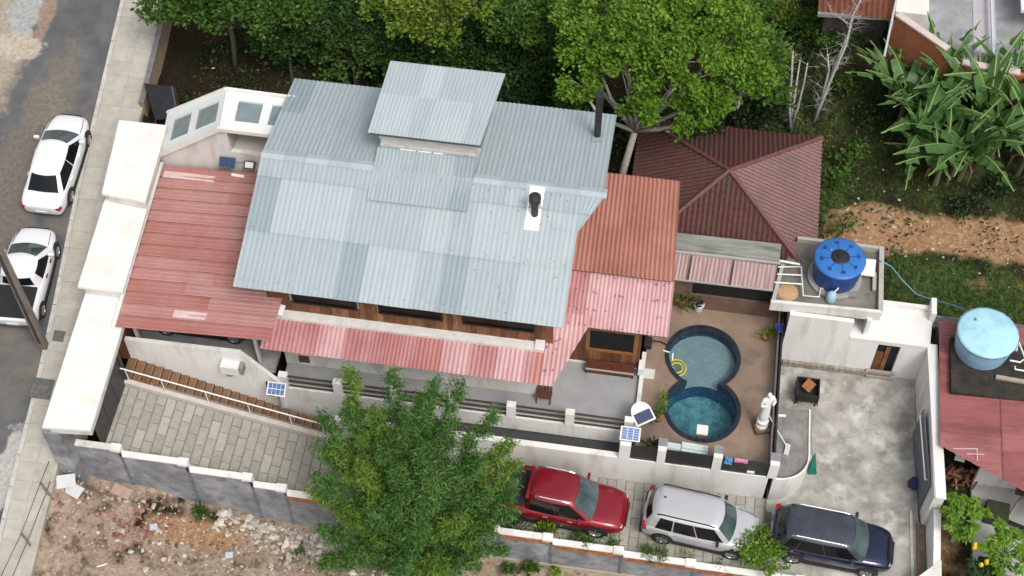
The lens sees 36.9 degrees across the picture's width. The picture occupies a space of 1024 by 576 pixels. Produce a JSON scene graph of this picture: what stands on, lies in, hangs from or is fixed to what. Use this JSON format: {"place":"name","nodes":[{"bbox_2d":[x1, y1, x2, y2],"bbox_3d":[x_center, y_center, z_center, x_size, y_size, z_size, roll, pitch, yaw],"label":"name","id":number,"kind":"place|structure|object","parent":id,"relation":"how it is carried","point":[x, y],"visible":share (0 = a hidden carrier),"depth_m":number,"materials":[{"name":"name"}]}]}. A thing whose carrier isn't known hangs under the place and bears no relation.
{"place":"outdoors","nodes":[
{"label":"outdoors","id":0,"kind":"place"},
{"bbox_2d":[0,0,120,522],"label":"street","id":1,"kind":"structure","parent":0,"point":[53,55],"depth_m":62.95,"materials":[{"name":"asphalt"}]},
{"bbox_2d":[0,227,60,327],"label":"parked car","id":2,"kind":"object","parent":1,"relation":"on","point":[33,254],"visible":0.91,"depth_m":58.15,"materials":[{"name":"white paint"}]},
{"bbox_2d":[20,114,91,214],"bbox_3d":[-18.069,-5.045,60.820,2.080,1.482,4.526,7,64,5],"label":"parked car","id":3,"kind":"object","parent":1,"relation":"on","point":[58,159],"visible":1,"depth_m":60.15,"materials":[{"name":"white paint"}]},
{"bbox_2d":[0,0,162,575],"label":"pavement","id":4,"kind":"structure","parent":0,"point":[126,64],"depth_m":59.10,"materials":[{"name":"concrete"}]},
{"bbox_2d":[0,242,48,349],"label":"utility pole","id":5,"kind":"object","parent":4,"relation":"on","point":[36,331],"visible":1,"depth_m":55.44,"materials":[{"name":"concrete"}]},
{"bbox_2d":[1,462,52,575],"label":"wire fence","id":6,"kind":"object","parent":4,"relation":"on","point":[21,533],"visible":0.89,"depth_m":54.47,"materials":[{"name":"grey"}]},
{"bbox_2d":[99,380,765,570],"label":"driveway","id":7,"kind":"structure","parent":0,"point":[150,423],"depth_m":57.30,"materials":[{"name":"concrete"}]},
{"bbox_2d":[532,519,562,544],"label":"shrub","id":8,"kind":"object","parent":7,"relation":"on","point":[549,527],"visible":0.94,"depth_m":56.49,"materials":[{"name":"green plant"}]},
{"bbox_2d":[486,460,629,537],"bbox_3d":[1.676,7.704,56.835,5.365,1.898,2.160,11,56,7],"label":"parked car","id":9,"kind":"object","parent":7,"relation":"on","point":[568,500],"visible":0.74,"depth_m":56.32,"materials":[{"name":"red paint"}]},
{"bbox_2d":[639,538,670,566],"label":"shrub","id":10,"kind":"object","parent":7,"relation":"on","point":[650,550],"visible":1,"depth_m":56.10,"materials":[{"name":"green plant"}]},
{"bbox_2d":[639,484,760,559],"bbox_3d":[6.962,8.487,56.386,4.330,1.798,2.120,12,56,8],"label":"parked car","id":11,"kind":"object","parent":7,"relation":"on","point":[695,519],"visible":0.96,"depth_m":55.90,"materials":[{"name":"silver metal"}]},
{"bbox_2d":[733,523,792,575],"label":"shrub","id":12,"kind":"object","parent":7,"relation":"on","point":[762,544],"visible":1,"depth_m":55.37,"materials":[{"name":"green plant"}]},
{"bbox_2d":[33,0,1023,575],"bbox_3d":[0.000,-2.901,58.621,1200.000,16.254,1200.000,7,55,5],"label":"ground","id":13,"kind":"structure","parent":0,"point":[181,66],"depth_m":63.73,"materials":[{"name":"soil"}]},
{"bbox_2d":[56,473,75,488],"bbox_3d":[-16.209,7.023,55.814,0.680,0.147,0.480,-7,55,-5],"label":"broken board","id":14,"kind":"object","parent":13,"relation":"on","point":[66,481],"visible":1,"depth_m":55.80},
{"bbox_2d":[42,120,166,442],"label":"street wall","id":15,"kind":"structure","parent":13,"relation":"on","point":[87,392],"depth_m":56.39,"materials":[{"name":"white paint"}]},
{"bbox_2d":[111,483,132,499],"bbox_3d":[-14.551,7.585,57.249,0.786,0.134,0.412,18,57,12],"label":"broken slab","id":16,"kind":"object","parent":13,"relation":"on","point":[121,491],"depth_m":57.21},
{"bbox_2d":[50,482,202,567],"bbox_3d":[-14.333,8.529,56.310,5.526,2.559,3.892,7,55,5],"label":"brick rubble","id":17,"kind":"object","parent":13,"relation":"on","point":[130,524],"visible":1,"depth_m":56.70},
{"bbox_2d":[139,7,171,116],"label":"garden wall","id":18,"kind":"structure","parent":13,"relation":"on","point":[157,55],"depth_m":63.63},
{"bbox_2d":[144,83,179,123],"bbox_3d":[-14.107,-7.126,62.641,1.201,2.351,1.639,-12,56,-8],"label":"black lean to","id":19,"kind":"object","parent":13,"relation":"on","point":[162,99],"visible":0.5,"depth_m":61.95,"materials":[{"name":"black"}]},
{"bbox_2d":[47,471,387,575],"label":"rubble","id":20,"kind":"object","parent":13,"relation":"on","point":[179,563],"visible":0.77,"depth_m":57.06,"materials":[{"name":"stone"}]},
{"bbox_2d":[124,358,334,440],"bbox_3d":[-10.585,4.596,58.761,8.180,4.000,1.190,7,55,5],"label":"outdoor staircase","id":21,"kind":"structure","parent":13,"relation":"on","point":[142,367],"depth_m":58.20,"materials":[{"name":"brown wood"}]},
{"bbox_2d":[120,368,324,435],"bbox_3d":[-10.920,4.217,57.454,8.166,3.239,0.056,7,55,5],"label":"handrail","id":22,"kind":"object","parent":21,"relation":"on","point":[125,370],"visible":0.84,"depth_m":57.18,"materials":[{"name":"white"}]},
{"bbox_2d":[266,381,286,411],"bbox_3d":[-8.813,4.274,58.174,0.720,1.998,0.477,7,55,5],"label":"solar lamp","id":23,"kind":"object","parent":21,"relation":"on","point":[278,389],"visible":0.98,"depth_m":57.45,"materials":[{"name":"white paint"}]},
{"bbox_2d":[67,489,391,575],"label":"dirt clods","id":24,"kind":"object","parent":13,"relation":"on","point":[192,545],"visible":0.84,"depth_m":57.09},
{"bbox_2d":[130,0,329,69],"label":"broadleaf tree","id":25,"kind":"object","parent":13,"relation":"on","point":[215,14],"visible":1,"depth_m":60.57,"materials":[{"name":"green plant"}]},
{"bbox_2d":[243,6,325,82],"bbox_3d":[-9.401,-9.978,63.657,3.280,3.927,2.986,7,55,5],"label":"understorey tree","id":26,"kind":"object","parent":13,"relation":"on","point":[300,34],"visible":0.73,"depth_m":62.78,"materials":[{"name":"green plant"}]},
{"bbox_2d":[212,508,357,575],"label":"rubble","id":27,"kind":"object","parent":13,"relation":"on","point":[223,514],"visible":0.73,"depth_m":57.79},
{"bbox_2d":[266,12,338,72],"bbox_3d":[-8.734,-10.266,64.482,3.473,2.984,2.626,-27,59,-17],"label":"dark shrub","id":28,"kind":"object","parent":13,"relation":"on","point":[316,44],"visible":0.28,"depth_m":63.97,"materials":[{"name":"green plant"}]},
{"bbox_2d":[294,0,379,68],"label":"understorey tree","id":29,"kind":"object","parent":13,"relation":"on","point":[347,10],"visible":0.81,"depth_m":63.91,"materials":[{"name":"green plant"}]},
{"bbox_2d":[306,17,396,84],"bbox_3d":[-6.540,-9.658,64.999,4.304,3.955,2.719,-12,56,-9],"label":"broadleaf tree","id":30,"kind":"object","parent":13,"relation":"on","point":[339,73],"visible":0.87,"depth_m":64.26,"materials":[{"name":"green plant"}]},
{"bbox_2d":[341,5,419,71],"bbox_3d":[-5.444,-9.973,65.422,3.201,3.910,3.650,34,61,21],"label":"understorey tree","id":31,"kind":"object","parent":13,"relation":"on","point":[388,44],"visible":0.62,"depth_m":64.31,"materials":[{"name":"green plant"}]},
{"bbox_2d":[357,45,425,85],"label":"dark shrub","id":32,"kind":"object","parent":13,"relation":"on","point":[377,74],"visible":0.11,"depth_m":65.46,"materials":[{"name":"green plant"}]},
{"bbox_2d":[303,362,525,575],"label":"broadleaf tree","id":33,"kind":"object","parent":13,"relation":"on","point":[407,513],"visible":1,"depth_m":52.52,"materials":[{"name":"green plant"}]},
{"bbox_2d":[42,429,803,575],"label":"boundary wall","id":34,"kind":"structure","parent":13,"relation":"on","point":[181,477],"depth_m":56.44,"materials":[{"name":"white paint"}]},
{"bbox_2d":[381,9,468,78],"bbox_3d":[-3.855,-9.565,65.025,3.904,4.087,3.192,-32,61,-20],"label":"understorey tree","id":35,"kind":"object","parent":13,"relation":"on","point":[440,53],"visible":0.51,"depth_m":64.10,"materials":[{"name":"green plant"}]},
{"bbox_2d":[355,0,504,52],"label":"broadleaf tree","id":36,"kind":"object","parent":13,"relation":"on","point":[423,21],"visible":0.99,"depth_m":62.05,"materials":[{"name":"green plant"}]},
{"bbox_2d":[112,61,810,499],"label":"house","id":37,"kind":"structure","parent":13,"relation":"on","point":[418,225],"depth_m":56.14,"materials":[{"name":"white paint"}]},
{"bbox_2d":[159,331,244,343],"bbox_3d":[-11.680,0.823,58.056,4.365,1.482,2.040,7,55,5],"label":"parked car","id":38,"kind":"object","parent":37,"relation":"on","point":[232,340],"visible":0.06,"depth_m":57.94,"materials":[{"name":"black paint"}]},
{"bbox_2d":[291,294,356,310],"bbox_3d":[-6.790,0.202,55.135,2.390,1.560,0.090,7,55,5],"label":"window","id":39,"kind":"structure","parent":37,"relation":"in","point":[339,304],"depth_m":55.60,"materials":[{"name":"black"}]},
{"bbox_2d":[378,305,442,321],"bbox_3d":[-3.651,0.591,54.863,2.360,1.560,0.090,7,55,5],"label":"window","id":40,"kind":"structure","parent":37,"relation":"in","point":[434,316],"depth_m":55.33,"materials":[{"name":"black"}]},
{"bbox_2d":[462,316,534,332],"bbox_3d":[-0.477,0.984,54.588,2.640,1.560,0.090,7,55,5],"label":"window","id":41,"kind":"structure","parent":37,"relation":"in","point":[474,321],"depth_m":55.05,"materials":[{"name":"black"}]},
{"bbox_2d":[585,359,634,378],"bbox_3d":[3.749,3.121,58.844,1.850,0.395,0.420,7,55,5],"label":"bench","id":42,"kind":"object","parent":37,"relation":"on","point":[610,368],"visible":1,"depth_m":58.70,"materials":[{"name":"red wood"}]},
{"bbox_2d":[585,328,638,355],"bbox_3d":[3.767,1.986,57.725,1.960,1.550,0.094,7,55,5],"label":"window","id":43,"kind":"structure","parent":37,"relation":"in","point":[596,340],"depth_m":57.79,"materials":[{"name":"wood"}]},
{"bbox_2d":[619,426,640,441],"bbox_3d":[4.328,5.795,56.803,0.740,1.898,0.477,7,55,5],"label":"solar lamp","id":44,"kind":"object","parent":37,"relation":"attached to","point":[628,433],"visible":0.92,"depth_m":56.12,"materials":[{"name":"white paint"}]},
{"bbox_2d":[630,402,655,426],"bbox_3d":[4.788,4.825,57.130,0.800,1.086,0.819,-23,58,-15],"label":"solar lamp","id":45,"kind":"object","parent":37,"relation":"attached to","point":[642,413],"visible":1,"depth_m":56.78,"materials":[{"name":"white paint"}]},
{"bbox_2d":[426,13,513,70],"bbox_3d":[-1.663,-9.706,65.393,4.102,4.011,3.560,7,55,5],"label":"understorey tree","id":46,"kind":"object","parent":13,"relation":"on","point":[476,43],"visible":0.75,"depth_m":64.33,"materials":[{"name":"green plant"}]},
{"bbox_2d":[472,29,548,87],"bbox_3d":[0.026,-9.216,65.373,3.546,3.881,2.999,-33,61,-21],"label":"understorey tree","id":47,"kind":"object","parent":13,"relation":"on","point":[510,50],"visible":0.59,"depth_m":64.36,"materials":[{"name":"green plant"}]},
{"bbox_2d":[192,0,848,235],"bbox_3d":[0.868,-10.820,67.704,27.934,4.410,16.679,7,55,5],"label":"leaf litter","id":48,"kind":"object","parent":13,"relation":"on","point":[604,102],"visible":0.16,"depth_m":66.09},
{"bbox_2d":[476,0,571,51],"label":"broadleaf tree","id":49,"kind":"object","parent":13,"relation":"on","point":[527,18],"visible":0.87,"depth_m":62.26,"materials":[{"name":"green plant"}]},
{"bbox_2d":[496,73,554,106],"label":"dark shrub","id":50,"kind":"object","parent":13,"relation":"on","point":[512,95],"visible":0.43,"depth_m":64.20,"materials":[{"name":"green plant"}]},
{"bbox_2d":[505,29,588,93],"bbox_3d":[1.513,-9.075,65.273,4.036,3.808,3.069,-17,57,-12],"label":"understorey tree","id":51,"kind":"object","parent":13,"relation":"on","point":[546,59],"visible":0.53,"depth_m":64.11,"materials":[{"name":"green plant"}]},
{"bbox_2d":[531,69,606,111],"bbox_3d":[2.241,-7.756,64.854,4.144,3.056,3.259,-37,63,-23],"label":"dark shrub","id":52,"kind":"object","parent":13,"relation":"on","point":[548,102],"visible":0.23,"depth_m":64.09,"materials":[{"name":"green plant"}]},
{"bbox_2d":[547,60,617,111],"bbox_3d":[2.765,-7.419,64.242,2.427,3.931,3.284,32,61,20],"label":"understorey tree","id":53,"kind":"object","parent":13,"relation":"on","point":[558,103],"visible":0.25,"depth_m":63.19,"materials":[{"name":"green plant"}]},
{"bbox_2d":[179,0,1023,271],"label":"undergrowth","id":54,"kind":"object","parent":13,"relation":"on","point":[205,55],"visible":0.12,"depth_m":65.60,"materials":[{"name":"green plant"}]},
{"bbox_2d":[587,101,636,154],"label":"dark shrub","id":55,"kind":"object","parent":13,"relation":"on","point":[610,110],"visible":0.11,"depth_m":64.09,"materials":[{"name":"green plant"}]},
{"bbox_2d":[547,0,783,174],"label":"broadleaf tree","id":56,"kind":"object","parent":13,"relation":"on","point":[620,41],"visible":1,"depth_m":58.96,"materials":[{"name":"green plant"}]},
{"bbox_2d":[674,116,729,138],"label":"dark shrub","id":57,"kind":"object","parent":13,"relation":"on","point":[708,129],"visible":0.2,"depth_m":63.56,"materials":[{"name":"green plant"}]},
{"bbox_2d":[632,120,823,279],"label":"garden pavilion","id":58,"kind":"structure","parent":13,"relation":"on","point":[750,184],"depth_m":61.36,"materials":[{"name":"red tile"}]},
{"bbox_2d":[725,0,801,127],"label":"broadleaf tree","id":59,"kind":"object","parent":13,"relation":"on","point":[773,55],"visible":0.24,"depth_m":62.41,"materials":[{"name":"green plant"}]},
{"bbox_2d":[729,86,798,130],"bbox_3d":[10.599,-7.457,65.034,3.122,2.729,2.562,-4,55,-3],"label":"dark shrub","id":60,"kind":"object","parent":13,"relation":"on","point":[746,110],"visible":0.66,"depth_m":64.50,"materials":[{"name":"green plant"}]},
{"bbox_2d":[769,0,805,35],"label":"bush","id":61,"kind":"object","parent":13,"relation":"on","point":[780,12],"visible":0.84,"depth_m":68.78,"materials":[{"name":"green plant"}]},
{"bbox_2d":[782,49,816,132],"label":"bare tree","id":62,"kind":"object","parent":13,"relation":"on","point":[790,121],"visible":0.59,"depth_m":64.53,"materials":[{"name":"grey plant"}]},
{"bbox_2d":[782,2,822,49],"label":"bush","id":63,"kind":"object","parent":13,"relation":"on","point":[801,21],"visible":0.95,"depth_m":68.29,"materials":[{"name":"green plant"}]},
{"bbox_2d":[812,28,853,61],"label":"bush","id":64,"kind":"object","parent":13,"relation":"on","point":[828,41],"visible":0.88,"depth_m":67.50,"materials":[{"name":"green plant"}]},
{"bbox_2d":[809,0,865,122],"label":"bare tree","id":65,"kind":"object","parent":13,"relation":"on","point":[828,82],"visible":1,"depth_m":64.67,"materials":[{"name":"grey plant"}]},
{"bbox_2d":[820,159,856,193],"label":"bush","id":66,"kind":"object","parent":13,"relation":"on","point":[835,175],"visible":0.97,"depth_m":64.45,"materials":[{"name":"green plant"}]},
{"bbox_2d":[762,363,917,575],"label":"yard","id":67,"kind":"structure","parent":13,"relation":"on","point":[863,427],"depth_m":58.95,"materials":[{"name":"concrete"}]},
{"bbox_2d":[794,376,819,405],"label":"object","id":68,"kind":"object","parent":67,"relation":"on","point":[807,389],"visible":1,"depth_m":59.92,"materials":[{"name":"black"}]},
{"bbox_2d":[770,503,894,575],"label":"parked car","id":69,"kind":"object","parent":67,"relation":"on","point":[828,538],"visible":0.99,"depth_m":55.52,"materials":[{"name":"blue paint"}]},
{"bbox_2d":[657,0,1023,323],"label":"grass","id":70,"kind":"structure","parent":13,"relation":"on","point":[974,285],"depth_m":64.75,"materials":[{"name":"plant"}]},
{"bbox_2d":[822,205,866,234],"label":"bush","id":71,"kind":"object","parent":13,"relation":"on","point":[841,224],"visible":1,"depth_m":63.44,"materials":[{"name":"green plant"}]},
{"bbox_2d":[832,67,861,98],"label":"bush","id":72,"kind":"object","parent":13,"relation":"on","point":[843,83],"visible":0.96,"depth_m":66.76,"materials":[{"name":"green plant"}]},
{"bbox_2d":[827,129,872,175],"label":"bush","id":73,"kind":"object","parent":13,"relation":"on","point":[855,150],"visible":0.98,"depth_m":64.99,"materials":[{"name":"green plant"}]},
{"bbox_2d":[769,236,936,379],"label":"service building","id":74,"kind":"structure","parent":13,"relation":"on","point":[873,332],"depth_m":59.53,"materials":[{"name":"white paint"}]},
{"bbox_2d":[777,284,798,300],"bbox_3d":[10.579,0.127,58.880,0.840,0.130,0.840,7,55,5],"label":"sand heap","id":75,"kind":"object","parent":74,"relation":"on","point":[787,292],"visible":1,"depth_m":58.82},
{"bbox_2d":[774,260,823,297],"bbox_3d":[11.150,-0.909,58.718,2.011,1.206,2.151,7,55,5],"label":"pipe rack","id":76,"kind":"object","parent":74,"relation":"on","point":[790,262],"visible":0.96,"depth_m":59.11,"materials":[{"name":"white"}]},
{"bbox_2d":[807,238,865,299],"bbox_3d":[12.442,-0.819,58.701,2.080,1.490,2.080,7,55,5],"label":"water tank","id":77,"kind":"object","parent":74,"relation":"on","point":[839,263],"visible":1,"depth_m":58.26,"materials":[{"name":"blue"}]},
{"bbox_2d":[870,344,898,370],"bbox_3d":[14.605,2.725,60.248,0.840,2.130,0.100,7,55,5],"label":"doorway","id":78,"kind":"structure","parent":74,"relation":"in","point":[885,355],"depth_m":60.21,"materials":[{"name":"black"}]},
{"bbox_2d":[817,0,896,56],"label":"brown shed","id":79,"kind":"structure","parent":13,"relation":"on","point":[875,14],"depth_m":65.44,"materials":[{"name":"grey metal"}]},
{"bbox_2d":[847,94,893,135],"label":"bush","id":80,"kind":"object","parent":13,"relation":"on","point":[871,110],"visible":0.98,"depth_m":65.98,"materials":[{"name":"green plant"}]},
{"bbox_2d":[850,40,942,109],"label":"banana plant","id":81,"kind":"object","parent":13,"relation":"on","point":[879,63],"visible":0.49,"depth_m":65.03,"materials":[{"name":"green plant"}]},
{"bbox_2d":[844,38,966,121],"bbox_3d":[16.776,-8.311,65.108,4.232,3.791,4.110,37,63,23],"label":"banana plant","id":82,"kind":"object","parent":13,"relation":"on","point":[897,87],"visible":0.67,"depth_m":64.85,"materials":[{"name":"green plant"}]},
{"bbox_2d":[885,111,973,187],"bbox_3d":[17.273,-5.599,63.840,3.436,3.338,4.555,7,55,5],"label":"banana plant","id":83,"kind":"object","parent":13,"relation":"on","point":[959,126],"visible":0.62,"depth_m":63.78,"materials":[{"name":"green plant"}]},
{"bbox_2d":[915,344,946,575],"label":"yard wall","id":84,"kind":"structure","parent":13,"relation":"on","point":[928,523],"depth_m":56.71,"materials":[{"name":"white paint"}]},
{"bbox_2d":[912,409,930,508],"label":"grey gate","id":85,"kind":"structure","parent":84,"relation":"attached to","point":[921,458],"depth_m":57.55,"materials":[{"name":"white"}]},
{"bbox_2d":[839,168,1023,287],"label":"garden stones","id":86,"kind":"object","parent":13,"relation":"on","point":[927,221],"visible":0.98,"depth_m":63.91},
{"bbox_2d":[878,64,989,143],"bbox_3d":[17.405,-6.984,64.060,4.696,3.778,3.515,7,55,5],"label":"banana plant","id":87,"kind":"object","parent":13,"relation":"on","point":[960,113],"visible":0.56,"depth_m":63.60,"materials":[{"name":"green plant"}]},
{"bbox_2d":[904,68,971,189],"bbox_3d":[17.366,-6.035,63.546,3.214,4.060,4.329,34,62,21],"label":"banana plant","id":88,"kind":"object","parent":13,"relation":"on","point":[938,110],"visible":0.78,"depth_m":63.42,"materials":[{"name":"green plant"}]},
{"bbox_2d":[886,11,1001,131],"bbox_3d":[18.267,-8.103,64.366,4.295,4.344,5.415,24,58,16],"label":"banana plant","id":89,"kind":"object","parent":13,"relation":"on","point":[936,94],"visible":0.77,"depth_m":64.00,"materials":[{"name":"green plant"}]},
{"bbox_2d":[886,0,1023,104],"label":"brick house","id":90,"kind":"structure","parent":13,"relation":"on","point":[912,36],"depth_m":65.50,"materials":[{"name":"paint"}]},
{"bbox_2d":[893,105,1023,191],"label":"banana plant","id":91,"kind":"object","parent":13,"relation":"on","point":[981,140],"visible":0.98,"depth_m":62.47,"materials":[{"name":"green plant"}]},
{"bbox_2d":[945,463,977,489],"bbox_3d":[17.371,7.166,58.285,1.976,0.823,1.180,7,55,5],"label":"firewood pile","id":92,"kind":"object","parent":13,"relation":"on","point":[952,470],"visible":0.88,"depth_m":58.28,"materials":[{"name":"wood"}]},
{"bbox_2d":[939,492,994,549],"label":"papaya tree","id":93,"kind":"object","parent":13,"relation":"on","point":[956,509],"visible":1,"depth_m":55.25,"materials":[{"name":"green plant"}]},
{"bbox_2d":[913,29,1023,118],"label":"banana plant","id":94,"kind":"object","parent":13,"relation":"on","point":[1015,41],"visible":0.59,"depth_m":63.53,"materials":[{"name":"green plant"}]},
{"bbox_2d":[944,189,993,228],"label":"bush","id":95,"kind":"object","parent":13,"relation":"on","point":[967,206],"visible":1,"depth_m":63.92,"materials":[{"name":"green plant"}]},
{"bbox_2d":[931,315,1023,575],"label":"neighbour house","id":96,"kind":"structure","parent":13,"relation":"on","point":[982,411],"depth_m":57.19,"materials":[{"name":"red"}]},
{"bbox_2d":[954,307,1019,369],"bbox_3d":[17.841,1.952,57.935,2.310,1.170,2.330,7,55,5],"label":"water tank","id":97,"kind":"object","parent":96,"relation":"on","point":[988,339],"visible":1,"depth_m":57.47,"materials":[{"name":"blue"}]},
{"bbox_2d":[982,499,1009,524],"bbox_3d":[18.015,8.403,57.169,0.855,0.600,0.766,13,56,9],"label":"dark crate","id":98,"kind":"object","parent":96,"relation":"on","point":[1000,509],"visible":0.74,"depth_m":56.96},
{"bbox_2d":[1007,487,1023,529],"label":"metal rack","id":99,"kind":"object","parent":96,"relation":"on","point":[1019,492],"visible":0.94,"depth_m":57.01,"materials":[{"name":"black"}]},
{"bbox_2d":[943,34,1023,123],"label":"banana plant","id":100,"kind":"object","parent":13,"relation":"on","point":[997,101],"visible":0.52,"depth_m":63.53,"materials":[{"name":"green plant"}]},
{"bbox_2d":[944,89,1023,170],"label":"banana plant","id":101,"kind":"object","parent":13,"relation":"on","point":[1008,118],"visible":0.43,"depth_m":63.07,"materials":[{"name":"green plant"}]},
{"bbox_2d":[964,554,1004,575],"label":"papaya tree","id":102,"kind":"object","parent":13,"relation":"on","point":[973,569],"visible":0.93,"depth_m":54.72,"materials":[{"name":"green plant"}]},
{"bbox_2d":[964,46,1023,156],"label":"banana plant","id":103,"kind":"object","parent":13,"relation":"on","point":[982,98],"visible":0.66,"depth_m":63.40,"materials":[{"name":"green plant"}]},
{"bbox_2d":[970,172,1020,206],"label":"bush","id":104,"kind":"object","parent":13,"relation":"on","point":[1000,185],"visible":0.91,"depth_m":64.12,"materials":[{"name":"green plant"}]},
{"bbox_2d":[978,515,1023,575],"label":"papaya tree","id":105,"kind":"object","parent":13,"relation":"on","point":[1003,537],"visible":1,"depth_m":54.62,"materials":[{"name":"green plant"}]},
{"bbox_2d":[1005,75,1023,176],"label":"banana plant","id":106,"kind":"object","parent":13,"relation":"on","point":[1019,110],"visible":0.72,"depth_m":62.99,"materials":[{"name":"green plant"}]},
{"bbox_2d":[635,305,777,462],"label":"pool deck","id":107,"kind":"structure","parent":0,"point":[750,384],"depth_m":59.06,"materials":[{"name":"tile"}]},
{"bbox_2d":[681,442,707,454],"bbox_3d":[6.772,6.097,57.044,1.000,0.150,0.728,7,55,5],"label":"towel","id":108,"kind":"object","parent":107,"relation":"on","point":[693,448],"visible":0.55,"depth_m":57.07,"materials":[{"name":"white"}]},
{"bbox_2d":[663,325,740,442],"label":"swimming pool","id":109,"kind":"structure","parent":107,"relation":"in","point":[701,392],"depth_m":59.74,"materials":[{"name":"liquid"}]},
{"bbox_2d":[751,392,776,434],"bbox_3d":[9.375,4.532,56.759,0.639,2.494,0.595,-9,56,-6],"label":"statue","id":110,"kind":"object","parent":107,"relation":"on","point":[760,424],"visible":1,"depth_m":56.93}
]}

